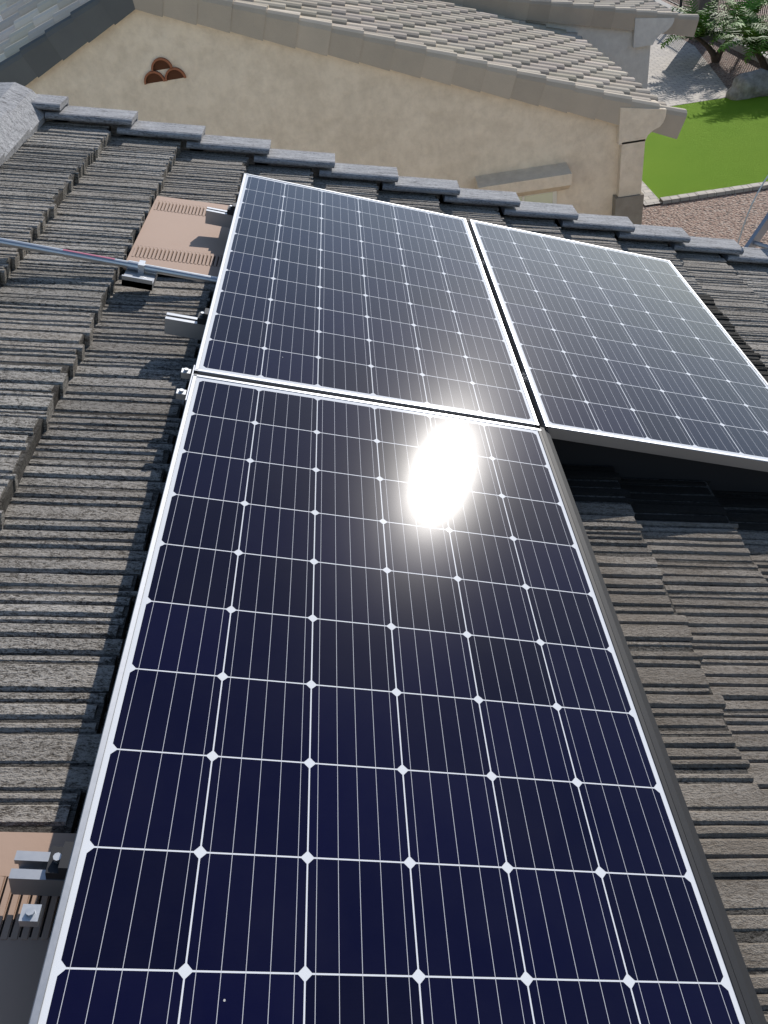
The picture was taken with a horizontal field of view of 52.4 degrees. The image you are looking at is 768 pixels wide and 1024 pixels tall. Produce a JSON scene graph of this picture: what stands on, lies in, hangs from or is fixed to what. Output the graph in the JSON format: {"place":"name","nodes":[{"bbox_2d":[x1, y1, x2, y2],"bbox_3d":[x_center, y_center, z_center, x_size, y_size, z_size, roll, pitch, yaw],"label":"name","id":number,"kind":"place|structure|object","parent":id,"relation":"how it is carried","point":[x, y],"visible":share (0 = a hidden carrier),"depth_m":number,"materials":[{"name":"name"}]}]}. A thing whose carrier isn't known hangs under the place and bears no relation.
{"place":"outdoors","nodes":[
{"label":"outdoors","id":0,"kind":"place"},
{"bbox_2d":[0,82,46,166],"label":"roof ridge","id":1,"kind":"structure","parent":0,"point":[22,119],"depth_m":3.59,"materials":[{"name":"grey concrete"}]},
{"bbox_2d":[25,9,618,215],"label":"neighbour gable walls","id":2,"kind":"structure","parent":0,"point":[232,84],"depth_m":8.50,"materials":[{"name":"beige paint"}]},
{"bbox_2d":[144,57,185,84],"bbox_3d":[-2.319,-4.633,8.169,0.448,0.218,0.055,-8,41,3],"label":"gable vent","id":3,"kind":"object","parent":2,"relation":"attached to","point":[153,75],"visible":1,"depth_m":8.18,"materials":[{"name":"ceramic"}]},
{"bbox_2d":[0,0,686,138],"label":"neighbour roof tiles","id":4,"kind":"object","parent":2,"relation":"on","point":[532,63],"visible":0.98,"depth_m":8.40,"materials":[{"name":"beige tile"}]},
{"bbox_2d":[475,162,571,203],"bbox_3d":[1.683,-3.330,9.413,1.060,1.480,0.280,-8,41,3],"label":"window with eyebrow","id":5,"kind":"structure","parent":2,"relation":"attached to","point":[543,184],"depth_m":8.92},
{"bbox_2d":[641,34,727,204],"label":"paver patio","id":6,"kind":"structure","parent":0,"point":[680,71],"depth_m":19.06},
{"bbox_2d":[689,0,717,42],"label":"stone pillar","id":7,"kind":"structure","parent":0,"point":[701,4],"depth_m":20.98,"materials":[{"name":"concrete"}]},
{"bbox_2d":[642,96,767,199],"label":"turf lawn","id":8,"kind":"structure","parent":0,"point":[719,143],"depth_m":15.20,"materials":[{"name":"green plant"}]},
{"bbox_2d":[642,0,767,248],"bbox_3d":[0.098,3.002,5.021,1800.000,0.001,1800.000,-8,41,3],"label":"gravel ground","id":9,"kind":"structure","parent":0,"point":[722,216],"depth_m":13.21,"materials":[{"name":"brown gravel"}]},
{"bbox_2d":[526,18,673,88],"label":"building walls","id":10,"kind":"structure","parent":9,"relation":"on","point":[627,51],"depth_m":12.16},
{"bbox_2d":[441,0,698,36],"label":"building roof tiles","id":11,"kind":"object","parent":10,"relation":"on","point":[617,14],"visible":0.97,"depth_m":11.88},
{"bbox_2d":[612,100,666,224],"bbox_3d":[3.028,-3.506,9.635,0.510,2.900,0.435,-8,41,3],"label":"corner pilaster","id":12,"kind":"object","parent":9,"relation":"on","point":[636,127],"visible":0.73,"depth_m":8.91,"materials":[{"name":"beige paint"}]},
{"bbox_2d":[654,0,767,63],"bbox_3d":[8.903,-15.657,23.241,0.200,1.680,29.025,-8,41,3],"label":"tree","id":13,"kind":"object","parent":9,"relation":"on","point":[738,48],"visible":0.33,"depth_m":20.84,"materials":[{"name":"black"}]},
{"bbox_2d":[660,181,767,203],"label":"paver edging","id":14,"kind":"object","parent":9,"relation":"on","point":[711,193],"visible":0.97,"depth_m":13.56,"materials":[{"name":"grey concrete"}]},
{"bbox_2d":[660,0,767,62],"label":"tree","id":15,"kind":"object","parent":9,"relation":"on","point":[703,28],"visible":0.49,"depth_m":19.05,"materials":[{"name":"green plant"}]},
{"bbox_2d":[715,6,767,69],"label":"tree","id":16,"kind":"object","parent":9,"relation":"on","point":[755,43],"visible":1,"depth_m":17.49,"materials":[{"name":"green plant"}]},
{"bbox_2d":[725,68,767,99],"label":"boulder","id":17,"kind":"object","parent":9,"relation":"on","point":[750,84],"visible":0.98,"depth_m":17.08,"materials":[{"name":"grey stone"}]},
{"bbox_3d":[-1.281,2.582,2.195,11.032,4.684,8.425,-8,41,3],"label":"gable wall","id":18,"kind":"object","parent":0,"visible":0},
{"bbox_2d":[0,121,767,1023],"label":"roof tiles","id":19,"kind":"object","parent":18,"relation":"attached to","point":[94,359],"visible":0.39,"depth_m":2.09,"materials":[{"name":"grey tile"}]},
{"bbox_2d":[0,832,76,1023],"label":"roof vent","id":20,"kind":"object","parent":19,"relation":"on","point":[23,950],"visible":0.07,"depth_m":1.13,"materials":[{"name":"paint"}]},
{"bbox_2d":[0,238,217,290],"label":"conduit run","id":21,"kind":"object","parent":19,"relation":"attached to","point":[141,274],"visible":0.87,"depth_m":2.67,"materials":[{"name":"silver metal"}]},
{"bbox_2d":[8,202,236,926],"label":"rails and clamps","id":22,"kind":"object","parent":19,"relation":"attached to","point":[40,873],"visible":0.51,"depth_m":1.13,"materials":[{"name":"silver metal"}]},
{"bbox_2d":[123,196,229,276],"bbox_3d":[-0.611,-1.086,3.114,0.689,0.064,0.725,8,40,-10],"label":"roof vent","id":23,"kind":"object","parent":19,"relation":"on","point":[178,234],"visible":0.43,"depth_m":3.04,"materials":[{"name":"paint"}]},
{"bbox_2d":[194,173,538,427],"bbox_3d":[-0.076,-0.839,2.826,0.992,0.039,1.638,8,40,-10],"label":"solar panel","id":24,"kind":"object","parent":19,"relation":"on","point":[327,292],"visible":0.89,"depth_m":2.60,"materials":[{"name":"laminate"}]},
{"bbox_2d":[28,374,751,1023],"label":"solar panel","id":25,"kind":"object","parent":19,"relation":"on","point":[376,744],"visible":1,"depth_m":1.32,"materials":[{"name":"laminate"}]},
{"bbox_2d":[31,94,767,263],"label":"ridge tiles","id":26,"kind":"object","parent":19,"relation":"attached to","point":[191,137],"visible":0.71,"depth_m":4.08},
{"bbox_2d":[468,219,767,471],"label":"solar panel","id":27,"kind":"object","parent":19,"relation":"on","point":[614,348],"visible":0.9,"depth_m":2.81,"materials":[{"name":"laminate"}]},
{"bbox_2d":[539,427,767,1023],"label":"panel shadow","id":28,"kind":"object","parent":19,"relation":"attached to","point":[628,463],"depth_m":1.92,"materials":[{"name":"grey"}]},
{"bbox_2d":[744,213,767,248],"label":"ladder","id":29,"kind":"object","parent":19,"relation":"attached to","point":[758,234],"visible":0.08,"depth_m":4.64,"materials":[{"name":"silver metal"}]},
{"bbox_2d":[737,175,767,243],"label":"cable","id":30,"kind":"object","parent":29,"relation":"attached to","point":[750,208],"visible":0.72,"depth_m":4.52,"materials":[{"name":"silver metal"}]}
]}

